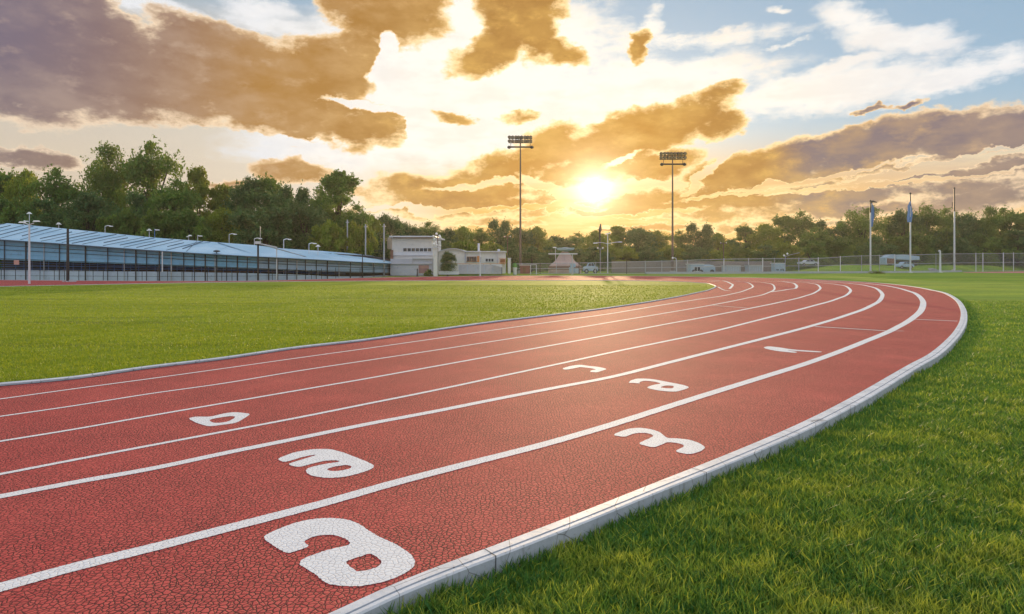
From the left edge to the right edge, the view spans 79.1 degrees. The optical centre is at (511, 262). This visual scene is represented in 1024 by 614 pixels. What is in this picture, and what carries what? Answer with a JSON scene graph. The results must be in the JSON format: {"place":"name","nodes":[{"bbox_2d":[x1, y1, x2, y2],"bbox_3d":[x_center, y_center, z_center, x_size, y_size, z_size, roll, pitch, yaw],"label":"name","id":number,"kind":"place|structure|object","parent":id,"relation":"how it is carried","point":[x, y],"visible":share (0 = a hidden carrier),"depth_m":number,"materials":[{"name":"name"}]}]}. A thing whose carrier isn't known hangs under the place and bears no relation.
{"place":"outdoors","nodes":[
{"label":"outdoors","id":0,"kind":"place"},
{"bbox_2d":[0,281,714,382],"bbox_3d":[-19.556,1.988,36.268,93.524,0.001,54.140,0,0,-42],"label":"infield lawn","id":1,"kind":"structure","parent":0,"point":[496,284],"depth_m":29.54,"materials":[{"name":"green plant"}]},
{"bbox_2d":[0,280,716,385],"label":"infield kerb","id":2,"kind":"structure","parent":1,"relation":"on","point":[161,365],"depth_m":15.05,"materials":[{"name":"concrete"}]},
{"bbox_2d":[0,276,960,613],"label":"running track","id":3,"kind":"structure","parent":0,"point":[320,480],"depth_m":7.18,"materials":[{"name":"rubber"}]},
{"bbox_2d":[0,0,1023,262],"label":"sky","id":4,"kind":"structure","parent":0,"point":[820,108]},
{"bbox_2d":[300,270,1023,613],"bbox_3d":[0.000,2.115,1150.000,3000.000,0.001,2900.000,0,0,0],"label":"ground","id":5,"kind":"structure","parent":0,"point":[974,287],"depth_m":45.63,"materials":[{"name":"green plant"}]},
{"bbox_2d":[0,167,17,195],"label":"tree","id":6,"kind":"object","parent":5,"relation":"on","point":[5,177],"visible":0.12,"depth_m":110.79,"materials":[{"name":"green plant"}]},
{"bbox_2d":[0,194,34,269],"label":"tree","id":7,"kind":"object","parent":5,"relation":"on","point":[9,210],"visible":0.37,"depth_m":97.55,"materials":[{"name":"green plant"}]},
{"bbox_2d":[0,168,42,218],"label":"tree","id":8,"kind":"object","parent":5,"relation":"on","point":[11,190],"visible":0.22,"depth_m":104.47,"materials":[{"name":"green plant"}]},
{"bbox_2d":[18,220,39,283],"bbox_3d":[-46.135,-0.961,59.299,1.910,6.152,0.442,0,0,0],"label":"lamp post","id":9,"kind":"object","parent":5,"relation":"on","point":[29,270],"visible":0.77,"depth_m":59.24,"materials":[{"name":"white metal"}]},
{"bbox_2d":[10,194,70,227],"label":"tree","id":10,"kind":"object","parent":5,"relation":"on","point":[47,205],"visible":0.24,"depth_m":96.28,"materials":[{"name":"green plant"}]},
{"bbox_2d":[9,163,86,228],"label":"tree","id":11,"kind":"object","parent":5,"relation":"on","point":[58,191],"visible":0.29,"depth_m":103.11,"materials":[{"name":"green plant"}]},
{"bbox_2d":[62,229,76,281],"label":"dark post","id":12,"kind":"object","parent":5,"relation":"on","point":[67,262],"visible":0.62,"depth_m":65.32,"materials":[{"name":"metal"}]},
{"bbox_2d":[45,188,118,231],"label":"tree","id":13,"kind":"object","parent":5,"relation":"on","point":[85,210],"visible":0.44,"depth_m":96.48,"materials":[{"name":"green plant"}]},
{"bbox_2d":[70,140,134,230],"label":"tree","id":14,"kind":"object","parent":5,"relation":"on","point":[99,177],"visible":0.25,"depth_m":109.69,"materials":[{"name":"green plant"}]},
{"bbox_2d":[95,207,140,235],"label":"tree","id":15,"kind":"object","parent":5,"relation":"on","point":[126,223],"visible":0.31,"depth_m":92.70,"materials":[{"name":"green plant"}]},
{"bbox_2d":[110,186,149,234],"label":"tree","id":16,"kind":"object","parent":5,"relation":"on","point":[137,198],"visible":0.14,"depth_m":97.61,"materials":[{"name":"green plant"}]},
{"bbox_2d":[110,134,210,213],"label":"tree","id":17,"kind":"object","parent":5,"relation":"on","point":[146,171],"visible":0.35,"depth_m":108.17,"materials":[{"name":"green plant"}]},
{"bbox_2d":[135,206,188,239],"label":"tree","id":18,"kind":"object","parent":5,"relation":"on","point":[155,218],"visible":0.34,"depth_m":92.69,"materials":[{"name":"green plant"}]},
{"bbox_2d":[142,174,205,240],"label":"tree","id":19,"kind":"object","parent":5,"relation":"on","point":[173,199],"visible":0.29,"depth_m":100.42,"materials":[{"name":"green plant"}]},
{"bbox_2d":[0,267,384,280],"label":"stand fence","id":20,"kind":"object","parent":5,"relation":"on","point":[167,271],"visible":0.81,"depth_m":72.50,"materials":[{"name":"metal"}]},
{"bbox_2d":[0,223,391,280],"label":"covered stand","id":21,"kind":"object","parent":5,"relation":"on","point":[92,254],"visible":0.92,"depth_m":75.00,"materials":[{"name":"metal"}]},
{"bbox_2d":[180,163,211,219],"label":"tree","id":22,"kind":"object","parent":5,"relation":"on","point":[198,179],"visible":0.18,"depth_m":106.94,"materials":[{"name":"green plant"}]},
{"bbox_2d":[172,206,226,242],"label":"tree","id":23,"kind":"object","parent":5,"relation":"on","point":[195,226],"visible":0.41,"depth_m":93.77,"materials":[{"name":"green plant"}]},
{"bbox_2d":[196,206,240,242],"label":"tree","id":24,"kind":"object","parent":5,"relation":"on","point":[217,219],"visible":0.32,"depth_m":96.55,"materials":[{"name":"green plant"}]},
{"bbox_2d":[203,182,235,217],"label":"tree","id":25,"kind":"object","parent":5,"relation":"on","point":[219,193],"visible":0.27,"depth_m":109.06,"materials":[{"name":"green plant"}]},
{"bbox_2d":[219,173,268,227],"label":"tree","id":26,"kind":"object","parent":5,"relation":"on","point":[238,195],"visible":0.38,"depth_m":106.60,"materials":[{"name":"green plant"}]},
{"bbox_2d":[222,186,308,248],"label":"tree","id":27,"kind":"object","parent":5,"relation":"on","point":[267,219],"visible":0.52,"depth_m":95.45,"materials":[{"name":"green plant"}]},
{"bbox_2d":[257,172,284,236],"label":"tree","id":28,"kind":"object","parent":5,"relation":"on","point":[268,184],"visible":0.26,"depth_m":107.81,"materials":[{"name":"green plant"}]},
{"bbox_2d":[255,226,305,280],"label":"lamp post","id":29,"kind":"object","parent":5,"relation":"on","point":[259,242],"visible":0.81,"depth_m":70.50,"materials":[{"name":"metal"}]},
{"bbox_2d":[272,179,314,235],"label":"tree","id":30,"kind":"object","parent":5,"relation":"on","point":[301,195],"visible":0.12,"depth_m":105.13,"materials":[{"name":"green plant"}]},
{"bbox_2d":[278,199,332,249],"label":"tree","id":31,"kind":"object","parent":5,"relation":"on","point":[307,218],"visible":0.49,"depth_m":98.47,"materials":[{"name":"green plant"}]},
{"bbox_2d":[305,219,346,251],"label":"tree","id":32,"kind":"object","parent":5,"relation":"on","point":[328,236],"visible":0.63,"depth_m":94.69,"materials":[{"name":"green plant"}]},
{"bbox_2d":[306,186,353,251],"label":"tree","id":33,"kind":"object","parent":5,"relation":"on","point":[327,207],"visible":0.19,"depth_m":102.86,"materials":[{"name":"green plant"}]},
{"bbox_2d":[309,168,362,252],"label":"tree","id":34,"kind":"object","parent":5,"relation":"on","point":[338,184],"visible":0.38,"depth_m":106.03,"materials":[{"name":"green plant"}]},
{"bbox_2d":[337,201,380,255],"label":"tree","id":35,"kind":"object","parent":5,"relation":"on","point":[361,218],"visible":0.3,"depth_m":104.86,"materials":[{"name":"green plant"}]},
{"bbox_2d":[340,220,378,254],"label":"tree","id":36,"kind":"object","parent":5,"relation":"on","point":[354,240],"visible":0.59,"depth_m":96.66,"materials":[{"name":"green plant"}]},
{"bbox_2d":[363,215,386,256],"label":"tree","id":37,"kind":"object","parent":5,"relation":"on","point":[376,221],"visible":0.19,"depth_m":117.24,"materials":[{"name":"green plant"}]},
{"bbox_2d":[368,230,391,256],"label":"bush","id":38,"kind":"object","parent":5,"relation":"on","point":[379,253],"visible":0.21,"depth_m":111.29,"materials":[{"name":"green plant"}]},
{"bbox_2d":[377,212,404,238],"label":"tree","id":39,"kind":"object","parent":5,"relation":"on","point":[393,227],"visible":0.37,"depth_m":123.97,"materials":[{"name":"green plant"}]},
{"bbox_2d":[401,221,426,235],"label":"tree","id":40,"kind":"object","parent":5,"relation":"on","point":[412,231],"visible":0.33,"depth_m":139.16,"materials":[{"name":"green plant"}]},
{"bbox_2d":[387,236,444,275],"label":"club building","id":41,"kind":"structure","parent":5,"relation":"on","point":[409,255],"depth_m":99.80,"materials":[{"name":"white paint"}]},
{"bbox_2d":[420,219,445,242],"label":"tree","id":42,"kind":"object","parent":5,"relation":"on","point":[431,231],"visible":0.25,"depth_m":144.34,"materials":[{"name":"green plant"}]},
{"bbox_2d":[439,251,456,275],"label":"tree","id":43,"kind":"object","parent":5,"relation":"on","point":[448,257],"visible":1,"depth_m":97.22,"materials":[{"name":"green plant"}]},
{"bbox_2d":[439,227,458,243],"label":"tree","id":44,"kind":"object","parent":5,"relation":"on","point":[447,234],"visible":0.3,"depth_m":149.23,"materials":[{"name":"green plant"}]},
{"bbox_2d":[449,225,476,243],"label":"tree","id":45,"kind":"object","parent":5,"relation":"on","point":[461,232],"visible":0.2,"depth_m":158.38,"materials":[{"name":"green plant"}]},
{"bbox_2d":[449,239,477,250],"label":"bush","id":46,"kind":"object","parent":5,"relation":"on","point":[464,245],"visible":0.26,"depth_m":128.74,"materials":[{"name":"green plant"}]},
{"bbox_2d":[438,243,506,273],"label":"building","id":47,"kind":"structure","parent":5,"relation":"on","point":[464,256],"depth_m":104.06,"materials":[{"name":"white paint"}]},
{"bbox_2d":[450,263,504,273],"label":"boundary wall","id":48,"kind":"structure","parent":5,"relation":"on","point":[475,269],"depth_m":99.00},
{"bbox_2d":[464,227,495,245],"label":"tree","id":49,"kind":"object","parent":5,"relation":"on","point":[479,237],"visible":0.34,"depth_m":154.43,"materials":[{"name":"green plant"}]},
{"bbox_2d":[475,240,509,271],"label":"bush","id":50,"kind":"object","parent":5,"relation":"on","point":[490,246],"visible":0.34,"depth_m":128.16,"materials":[{"name":"green plant"}]},
{"bbox_2d":[487,216,514,256],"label":"tree","id":51,"kind":"object","parent":5,"relation":"on","point":[499,233],"visible":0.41,"depth_m":163.44,"materials":[{"name":"green plant"}]},
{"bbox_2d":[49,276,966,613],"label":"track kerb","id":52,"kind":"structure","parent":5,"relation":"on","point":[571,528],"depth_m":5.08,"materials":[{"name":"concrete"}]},
{"bbox_2d":[502,243,530,271],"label":"bush","id":53,"kind":"object","parent":5,"relation":"on","point":[513,254],"visible":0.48,"depth_m":138.47,"materials":[{"name":"green plant"}]},
{"bbox_2d":[507,135,533,272],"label":"floodlight mast","id":54,"kind":"object","parent":5,"relation":"on","point":[521,137],"visible":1,"depth_m":124.24,"materials":[{"name":"metal"}]},
{"bbox_2d":[507,226,536,261],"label":"tree","id":55,"kind":"object","parent":5,"relation":"on","point":[527,234],"visible":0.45,"depth_m":168.30,"materials":[{"name":"green plant"}]},
{"bbox_2d":[516,245,550,271],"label":"bush","id":56,"kind":"object","parent":5,"relation":"on","point":[534,254],"visible":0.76,"depth_m":138.44,"materials":[{"name":"green plant"}]},
{"bbox_2d":[522,225,558,252],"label":"tree","id":57,"kind":"object","parent":5,"relation":"on","point":[540,234],"visible":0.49,"depth_m":168.09,"materials":[{"name":"green plant"}]},
{"bbox_2d":[537,245,560,270],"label":"bush","id":58,"kind":"object","parent":5,"relation":"on","point":[551,256],"visible":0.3,"depth_m":148.82,"materials":[{"name":"green plant"}]},
{"bbox_2d":[542,234,574,262],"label":"tree","id":59,"kind":"object","parent":5,"relation":"on","point":[561,243],"visible":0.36,"depth_m":183.79,"materials":[{"name":"green plant"}]},
{"bbox_2d":[548,247,581,272],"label":"building","id":60,"kind":"structure","parent":5,"relation":"on","point":[563,260],"depth_m":126.93,"materials":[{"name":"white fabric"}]},
{"bbox_2d":[562,232,586,265],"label":"tree","id":61,"kind":"object","parent":5,"relation":"on","point":[577,240],"visible":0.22,"depth_m":188.12,"materials":[{"name":"green plant"}]},
{"bbox_2d":[571,247,592,267],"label":"bush","id":62,"kind":"object","parent":5,"relation":"on","point":[577,255],"visible":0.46,"depth_m":148.43,"materials":[{"name":"green plant"}]},
{"bbox_2d":[574,229,613,264],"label":"tree","id":63,"kind":"object","parent":5,"relation":"on","point":[592,239],"visible":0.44,"depth_m":173.61,"materials":[{"name":"green plant"}]},
{"bbox_2d":[577,245,615,270],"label":"bush","id":64,"kind":"object","parent":5,"relation":"on","point":[595,256],"visible":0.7,"depth_m":147.78,"materials":[{"name":"green plant"}]},
{"bbox_2d":[608,225,628,257],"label":"tree","id":65,"kind":"object","parent":5,"relation":"on","point":[616,235],"visible":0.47,"depth_m":177.78,"materials":[{"name":"green plant"}]},
{"bbox_2d":[601,245,638,270],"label":"bush","id":66,"kind":"object","parent":5,"relation":"on","point":[626,253],"visible":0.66,"depth_m":148.46,"materials":[{"name":"green plant"}]},
{"bbox_2d":[621,226,663,258],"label":"tree","id":67,"kind":"object","parent":5,"relation":"on","point":[637,237],"visible":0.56,"depth_m":171.54,"materials":[{"name":"green plant"}]},
{"bbox_2d":[629,244,667,260],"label":"bush","id":68,"kind":"object","parent":5,"relation":"on","point":[645,253],"visible":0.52,"depth_m":148.42,"materials":[{"name":"green plant"}]},
{"bbox_2d":[642,230,670,260],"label":"tree","id":69,"kind":"object","parent":5,"relation":"on","point":[660,237],"visible":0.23,"depth_m":178.52,"materials":[{"name":"green plant"}]},
{"bbox_2d":[655,245,684,260],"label":"bush","id":70,"kind":"object","parent":5,"relation":"on","point":[666,250],"visible":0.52,"depth_m":152.32,"materials":[{"name":"green plant"}]},
{"bbox_2d":[659,152,686,271],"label":"floodlight mast","id":71,"kind":"object","parent":5,"relation":"on","point":[672,156],"visible":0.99,"depth_m":121.85,"materials":[{"name":"metal"}]},
{"bbox_2d":[669,229,692,252],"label":"tree","id":72,"kind":"object","parent":5,"relation":"on","point":[679,240],"visible":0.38,"depth_m":179.26,"materials":[{"name":"green plant"}]},
{"bbox_2d":[612,261,771,272],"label":"wall","id":73,"kind":"structure","parent":5,"relation":"on","point":[638,265],"depth_m":126.45,"materials":[{"name":"grey concrete"}]},
{"bbox_2d":[674,246,710,260],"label":"bush","id":74,"kind":"object","parent":5,"relation":"on","point":[698,253],"visible":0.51,"depth_m":148.35,"materials":[{"name":"green plant"}]},
{"bbox_2d":[683,220,715,253],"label":"tree","id":75,"kind":"object","parent":5,"relation":"on","point":[703,238],"visible":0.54,"depth_m":173.54,"materials":[{"name":"green plant"}]},
{"bbox_2d":[686,264,714,271],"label":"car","id":76,"kind":"object","parent":5,"relation":"on","point":[704,268],"visible":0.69,"depth_m":121.20,"materials":[{"name":"white metal"}]},
{"bbox_2d":[702,249,734,260],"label":"bush","id":77,"kind":"object","parent":5,"relation":"on","point":[715,254],"visible":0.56,"depth_m":147.86,"materials":[{"name":"green plant"}]},
{"bbox_2d":[710,232,735,259],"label":"tree","id":78,"kind":"object","parent":5,"relation":"on","point":[718,246],"visible":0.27,"depth_m":177.83,"materials":[{"name":"green plant"}]},
{"bbox_2d":[730,248,755,260],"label":"bush","id":79,"kind":"object","parent":5,"relation":"on","point":[743,254],"visible":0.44,"depth_m":148.71,"materials":[{"name":"green plant"}]},
{"bbox_2d":[733,224,759,259],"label":"tree","id":80,"kind":"object","parent":5,"relation":"on","point":[743,232],"visible":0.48,"depth_m":170.65,"materials":[{"name":"green plant"}]},
{"bbox_2d":[752,244,781,262],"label":"bush","id":81,"kind":"object","parent":5,"relation":"on","point":[767,251],"visible":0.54,"depth_m":148.62,"materials":[{"name":"green plant"}]},
{"bbox_2d":[746,223,788,260],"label":"tree","id":82,"kind":"object","parent":5,"relation":"on","point":[768,235],"visible":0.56,"depth_m":166.27,"materials":[{"name":"green plant"}]},
{"bbox_2d":[517,252,1023,273],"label":"perimeter fence","id":83,"kind":"object","parent":5,"relation":"on","point":[798,271],"visible":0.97,"depth_m":121.94,"materials":[{"name":"grey metal"}]},
{"bbox_2d":[771,213,800,244],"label":"tree","id":84,"kind":"object","parent":5,"relation":"on","point":[782,222],"visible":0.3,"depth_m":173.77,"materials":[{"name":"green plant"}]},
{"bbox_2d":[771,241,808,270],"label":"bush","id":85,"kind":"object","parent":5,"relation":"on","point":[783,248],"visible":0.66,"depth_m":148.37,"materials":[{"name":"green plant"}]},
{"bbox_2d":[783,208,817,244],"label":"tree","id":86,"kind":"object","parent":5,"relation":"on","point":[803,223],"visible":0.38,"depth_m":171.28,"materials":[{"name":"green plant"}]},
{"bbox_2d":[788,238,839,269],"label":"bush","id":87,"kind":"object","parent":5,"relation":"on","point":[805,246],"visible":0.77,"depth_m":148.51,"materials":[{"name":"green plant"}]},
{"bbox_2d":[795,225,837,260],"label":"tree","id":88,"kind":"object","parent":5,"relation":"on","point":[820,235],"visible":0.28,"depth_m":159.17,"materials":[{"name":"green plant"}]},
{"bbox_2d":[816,217,849,261],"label":"tree","id":89,"kind":"object","parent":5,"relation":"on","point":[822,224],"visible":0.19,"depth_m":176.57,"materials":[{"name":"green plant"}]},
{"bbox_2d":[815,235,868,266],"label":"bush","id":90,"kind":"object","parent":5,"relation":"on","point":[833,249],"visible":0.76,"depth_m":147.99,"materials":[{"name":"green plant"}]},
{"bbox_2d":[830,204,887,261],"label":"tree","id":91,"kind":"object","parent":5,"relation":"on","point":[859,227],"visible":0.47,"depth_m":169.89,"materials":[{"name":"green plant"}]},
{"bbox_2d":[851,234,901,263],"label":"bush","id":92,"kind":"object","parent":5,"relation":"on","point":[876,246],"visible":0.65,"depth_m":147.93,"materials":[{"name":"green plant"}]},
{"bbox_2d":[875,213,907,251],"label":"tree","id":93,"kind":"object","parent":5,"relation":"on","point":[888,219],"visible":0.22,"depth_m":171.11,"materials":[{"name":"green plant"}]},
{"bbox_2d":[882,208,930,253],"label":"tree","id":94,"kind":"object","parent":5,"relation":"on","point":[899,215],"visible":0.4,"depth_m":168.47,"materials":[{"name":"green plant"}]},
{"bbox_2d":[907,192,912,272],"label":"flagpole","id":95,"kind":"object","parent":5,"relation":"on","point":[909,215],"visible":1,"depth_m":129.88,"materials":[{"name":"white metal"}]},
{"bbox_2d":[878,231,949,265],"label":"bush","id":96,"kind":"object","parent":5,"relation":"on","point":[918,240],"visible":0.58,"depth_m":149.55,"materials":[{"name":"green plant"}]},
{"bbox_2d":[899,202,958,264],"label":"tree","id":97,"kind":"object","parent":5,"relation":"on","point":[933,219],"visible":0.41,"depth_m":165.86,"materials":[{"name":"green plant"}]},
{"bbox_2d":[930,205,963,263],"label":"tree","id":98,"kind":"object","parent":5,"relation":"on","point":[945,210],"visible":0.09,"depth_m":171.20,"materials":[{"name":"green plant"}]},
{"bbox_2d":[924,228,980,264],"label":"bush","id":99,"kind":"object","parent":5,"relation":"on","point":[962,247],"visible":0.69,"depth_m":159.88,"materials":[{"name":"green plant"}]},
{"bbox_2d":[955,214,990,262],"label":"tree","id":100,"kind":"object","parent":5,"relation":"on","point":[966,224],"visible":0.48,"depth_m":166.88,"materials":[{"name":"green plant"}]},
{"bbox_2d":[955,205,1015,263],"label":"tree","id":101,"kind":"object","parent":5,"relation":"on","point":[990,225],"visible":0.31,"depth_m":165.59,"materials":[{"name":"green plant"}]},
{"bbox_2d":[958,232,1023,266],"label":"bush","id":102,"kind":"object","parent":5,"relation":"on","point":[984,241],"visible":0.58,"depth_m":161.22,"materials":[{"name":"green plant"}]},
{"bbox_2d":[987,228,1023,266],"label":"bush","id":103,"kind":"object","parent":5,"relation":"on","point":[1018,243],"visible":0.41,"depth_m":163.33,"materials":[{"name":"green plant"}]},
{"bbox_2d":[992,205,1023,250],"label":"tree","id":104,"kind":"object","parent":5,"relation":"on","point":[1007,219],"visible":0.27,"depth_m":168.30,"materials":[{"name":"green plant"}]},
{"bbox_2d":[998,209,1023,264],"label":"tree","id":105,"kind":"object","parent":5,"relation":"on","point":[1017,226],"visible":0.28,"depth_m":167.37,"materials":[{"name":"green plant"}]},
{"bbox_2d":[787,265,1023,271],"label":"grass bank","id":106,"kind":"structure","parent":0,"point":[915,268],"depth_m":138.10,"materials":[{"name":"green plant"}]},
{"bbox_2d":[880,255,919,265],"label":"covered truck","id":107,"kind":"object","parent":106,"relation":"on","point":[900,258],"visible":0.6,"depth_m":141.20,"materials":[{"name":"white metal"}]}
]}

